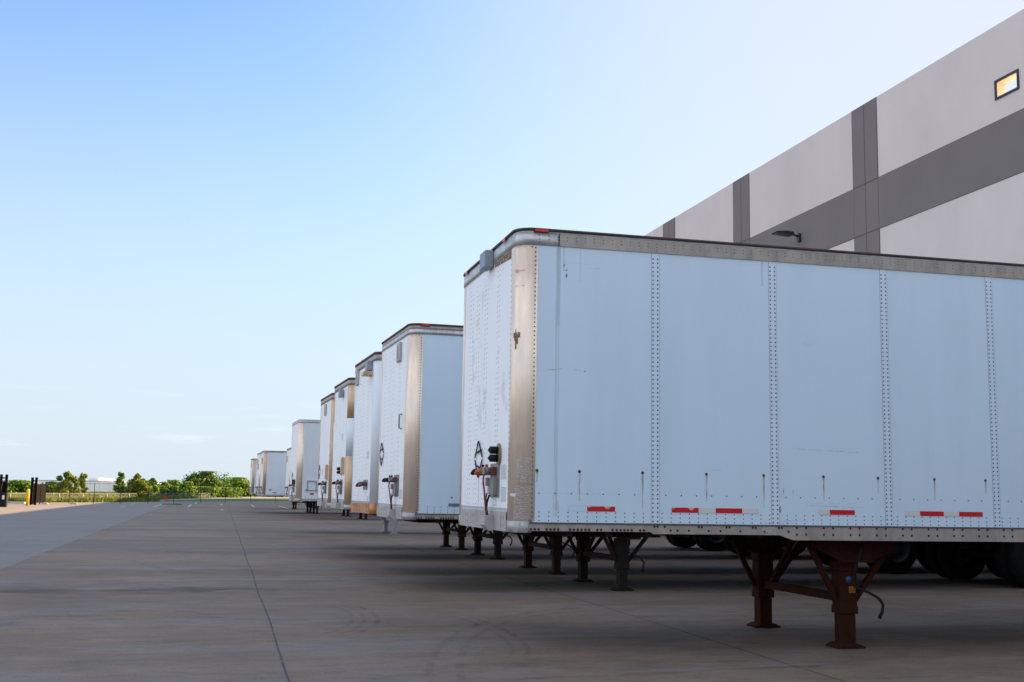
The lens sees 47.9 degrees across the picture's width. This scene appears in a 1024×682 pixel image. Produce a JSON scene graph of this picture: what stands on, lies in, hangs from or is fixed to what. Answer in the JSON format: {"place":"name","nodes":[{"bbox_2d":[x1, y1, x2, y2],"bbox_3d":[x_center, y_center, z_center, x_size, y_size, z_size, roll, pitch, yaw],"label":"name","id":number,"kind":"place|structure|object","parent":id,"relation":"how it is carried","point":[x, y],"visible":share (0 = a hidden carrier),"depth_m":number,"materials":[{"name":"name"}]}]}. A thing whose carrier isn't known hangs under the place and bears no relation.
{"place":"outdoors","nodes":[
{"label":"outdoors","id":0,"kind":"place"},
{"bbox_2d":[0,483,7,506],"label":"gate operator","id":1,"kind":"object","parent":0,"point":[3,499],"visible":0.99,"depth_m":78.95,"materials":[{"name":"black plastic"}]},
{"bbox_2d":[0,474,7,492],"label":"slatted gate","id":2,"kind":"structure","parent":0,"point":[4,486],"depth_m":87.57,"materials":[{"name":"black metal"}]},
{"bbox_2d":[0,502,175,568],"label":"drive pavement","id":3,"kind":"structure","parent":0,"point":[29,531],"depth_m":47.48,"materials":[{"name":"grey concrete"}]},
{"bbox_2d":[25,489,29,505],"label":"bollard","id":4,"kind":"object","parent":3,"relation":"on","point":[27,496],"visible":1,"depth_m":85.95,"materials":[{"name":"yellow metal"}]},
{"bbox_2d":[29,477,46,504],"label":"slatted gate","id":5,"kind":"structure","parent":3,"relation":"on","point":[37,493],"depth_m":93.58,"materials":[{"name":"brown wood"}]},
{"bbox_2d":[160,498,288,501],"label":"grass verge","id":6,"kind":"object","parent":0,"point":[262,499],"depth_m":167.63,"materials":[{"name":"green plant"}]},
{"bbox_2d":[167,497,288,499],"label":"road","id":7,"kind":"structure","parent":0,"point":[227,498],"depth_m":191.66,"materials":[{"name":"grey asphalt"}]},
{"bbox_2d":[0,501,1023,681],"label":"yard pavement","id":8,"kind":"structure","parent":0,"point":[168,593],"depth_m":14.08,"materials":[{"name":"grey concrete"}]},
{"bbox_2d":[46,482,281,503],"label":"black fence","id":9,"kind":"object","parent":8,"relation":"on","point":[148,492],"visible":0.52,"depth_m":109.46,"materials":[{"name":"black metal"}]},
{"bbox_2d":[231,515,289,681],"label":"slab joint","id":10,"kind":"object","parent":8,"relation":"on","point":[283,665],"visible":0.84,"depth_m":12.37,"materials":[{"name":"grey"}]},
{"bbox_2d":[249,459,298,508],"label":"semi trailer","id":11,"kind":"object","parent":8,"relation":"on","point":[253,474],"visible":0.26,"depth_m":90.35,"materials":[{"name":"white paint"}]},
{"bbox_2d":[255,453,312,512],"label":"semi trailer","id":12,"kind":"object","parent":8,"relation":"on","point":[309,507],"visible":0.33,"depth_m":76.80,"materials":[{"name":"white paint"}]},
{"bbox_2d":[259,451,321,513],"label":"semi trailer","id":13,"kind":"object","parent":8,"relation":"on","point":[273,475],"visible":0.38,"depth_m":72.75,"materials":[{"name":"white paint"}]},
{"bbox_2d":[285,448,350,516],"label":"semi trailer","id":14,"kind":"object","parent":8,"relation":"on","point":[288,465],"visible":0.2,"depth_m":67.45,"materials":[{"name":"white paint"}]},
{"bbox_2d":[289,419,403,533],"bbox_3d":[-0.109,5.164,42.720,16.116,3.902,2.655,3,-8,-16],"label":"semi trailer","id":15,"kind":"object","parent":8,"relation":"on","point":[304,466],"visible":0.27,"depth_m":39.59,"materials":[{"name":"white paint"}]},
{"bbox_2d":[357,513,368,519],"bbox_3d":[-3.814,7.800,63.073,15.400,3.922,2.638,3,-8,-16],"label":"semi trailer","id":16,"kind":"object","parent":8,"relation":"on","point":[364,518],"depth_m":62.31,"materials":[{"name":"white paint"}]},
{"bbox_2d":[317,393,726,550],"bbox_3d":[2.698,3.787,32.084,16.116,3.922,2.638,3,-8,-16],"label":"semi trailer","id":17,"kind":"object","parent":8,"relation":"on","point":[325,469],"visible":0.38,"depth_m":30.21,"materials":[{"name":"white paint"}]},
{"bbox_2d":[277,506,845,681],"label":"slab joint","id":18,"kind":"object","parent":8,"relation":"on","point":[642,618],"visible":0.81,"depth_m":12.74,"materials":[{"name":"grey"}]},
{"bbox_2d":[330,377,805,558],"bbox_3d":[3.678,3.278,28.136,16.116,3.922,2.638,3,-8,-16],"label":"semi trailer","id":19,"kind":"object","parent":8,"relation":"on","point":[342,453],"visible":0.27,"depth_m":25.74,"materials":[{"name":"white paint"}]},
{"bbox_2d":[351,351,933,573],"bbox_3d":[4.787,2.685,23.607,16.110,3.942,2.638,3,-8,-16],"label":"semi trailer","id":20,"kind":"object","parent":8,"relation":"on","point":[901,557],"visible":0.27,"depth_m":21.45,"materials":[{"name":"white paint"}]},
{"bbox_2d":[345,510,1023,625],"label":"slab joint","id":21,"kind":"object","parent":8,"relation":"on","point":[863,598],"visible":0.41,"depth_m":16.18,"materials":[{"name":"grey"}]},
{"bbox_2d":[377,323,1023,590],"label":"semi trailer","id":22,"kind":"object","parent":8,"relation":"on","point":[420,431],"visible":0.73,"depth_m":17.16,"materials":[{"name":"white paint"}]},
{"bbox_2d":[459,227,1023,648],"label":"semi trailer","id":23,"kind":"object","parent":8,"relation":"on","point":[849,411],"visible":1,"depth_m":11.19,"materials":[{"name":"white paint"}]},
{"bbox_2d":[0,0,1023,482],"label":"sky","id":24,"kind":"structure","parent":0,"point":[212,212],"materials":[{"name":"blue"}]},
{"bbox_2d":[644,9,1023,263],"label":"warehouse","id":25,"kind":"structure","parent":0,"point":[927,161],"depth_m":33.18,"materials":[{"name":"concrete"}]},
{"bbox_2d":[772,231,800,242],"bbox_3d":[9.389,-3.575,39.432,0.980,0.330,0.340,3,-8,-14],"label":"wall lamp","id":26,"kind":"object","parent":25,"relation":"attached to","point":[786,233],"visible":1,"depth_m":39.39,"materials":[{"name":"black metal"}]},
{"bbox_3d":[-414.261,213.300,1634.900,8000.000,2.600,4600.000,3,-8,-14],"label":"ground","id":27,"kind":"structure","parent":0,"visible":0},
{"bbox_2d":[7,480,34,493],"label":"bushy tree","id":28,"kind":"object","parent":27,"relation":"on","point":[19,486],"visible":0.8,"depth_m":165.65,"materials":[{"name":"green plant"}]},
{"bbox_2d":[42,481,56,489],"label":"bushy tree","id":29,"kind":"object","parent":27,"relation":"on","point":[48,485],"visible":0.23,"depth_m":194.54,"materials":[{"name":"green plant"}]},
{"bbox_2d":[46,485,56,494],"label":"bush","id":30,"kind":"object","parent":27,"relation":"on","point":[50,490],"visible":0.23,"depth_m":162.24,"materials":[{"name":"green plant"}]},
{"bbox_2d":[53,471,81,497],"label":"young tree","id":31,"kind":"object","parent":27,"relation":"on","point":[69,479],"visible":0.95,"depth_m":119.31,"materials":[{"name":"green plant"}]},
{"bbox_2d":[71,473,88,497],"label":"young tree","id":32,"kind":"object","parent":27,"relation":"on","point":[82,479],"visible":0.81,"depth_m":121.55,"materials":[{"name":"green plant"}]},
{"bbox_2d":[38,478,160,491],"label":"warehouse","id":33,"kind":"structure","parent":27,"relation":"on","point":[107,483],"depth_m":485.32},
{"bbox_2d":[10,492,209,499],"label":"grey fence","id":34,"kind":"object","parent":27,"relation":"on","point":[103,494],"visible":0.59,"depth_m":123.46,"materials":[{"name":"grey metal"}]},
{"bbox_2d":[112,472,128,492],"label":"young tree","id":35,"kind":"object","parent":27,"relation":"on","point":[119,481],"visible":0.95,"depth_m":141.26,"materials":[{"name":"green plant"}]},
{"bbox_2d":[8,491,255,502],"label":"meadow grass","id":36,"kind":"structure","parent":27,"relation":"on","point":[22,498],"depth_m":124.46,"materials":[{"name":"green plant"}]},
{"bbox_2d":[127,473,146,492],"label":"young tree","id":37,"kind":"object","parent":27,"relation":"on","point":[137,476],"visible":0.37,"depth_m":149.25,"materials":[{"name":"green plant"}]},
{"bbox_2d":[125,480,150,497],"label":"bushy tree","id":38,"kind":"object","parent":27,"relation":"on","point":[136,488],"visible":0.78,"depth_m":141.36,"materials":[{"name":"green plant"}]},
{"bbox_2d":[144,480,159,495],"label":"bushy tree","id":39,"kind":"object","parent":27,"relation":"on","point":[154,486],"visible":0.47,"depth_m":180.19,"materials":[{"name":"green plant"}]},
{"bbox_2d":[148,478,160,488],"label":"bushy tree","id":40,"kind":"object","parent":27,"relation":"on","point":[154,480],"visible":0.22,"depth_m":189.64,"materials":[{"name":"green plant"}]},
{"bbox_2d":[159,481,170,485],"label":"bush","id":41,"kind":"object","parent":27,"relation":"on","point":[164,483],"visible":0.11,"depth_m":204.03,"materials":[{"name":"green plant"}]},
{"bbox_2d":[158,485,186,495],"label":"bush","id":42,"kind":"object","parent":27,"relation":"on","point":[162,489],"visible":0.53,"depth_m":184.43,"materials":[{"name":"green plant"}]},
{"bbox_2d":[167,479,181,485],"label":"bushy tree","id":43,"kind":"object","parent":27,"relation":"on","point":[175,482],"visible":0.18,"depth_m":208.62,"materials":[{"name":"green plant"}]},
{"bbox_2d":[177,481,197,495],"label":"bush","id":44,"kind":"object","parent":27,"relation":"on","point":[190,491],"visible":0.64,"depth_m":190.59,"materials":[{"name":"green plant"}]},
{"bbox_2d":[181,470,234,486],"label":"bushy tree","id":45,"kind":"object","parent":27,"relation":"on","point":[204,478],"visible":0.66,"depth_m":229.02,"materials":[{"name":"green plant"}]},
{"bbox_2d":[194,483,221,497],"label":"bush","id":46,"kind":"object","parent":27,"relation":"on","point":[207,490],"visible":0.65,"depth_m":205.00,"materials":[{"name":"green plant"}]},
{"bbox_2d":[215,482,248,497],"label":"bush","id":47,"kind":"object","parent":27,"relation":"on","point":[232,493],"visible":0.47,"depth_m":214.86,"materials":[{"name":"green plant"}]},
{"bbox_2d":[225,477,257,496],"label":"bushy tree","id":48,"kind":"object","parent":27,"relation":"on","point":[241,482],"visible":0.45,"depth_m":244.52,"materials":[{"name":"green plant"}]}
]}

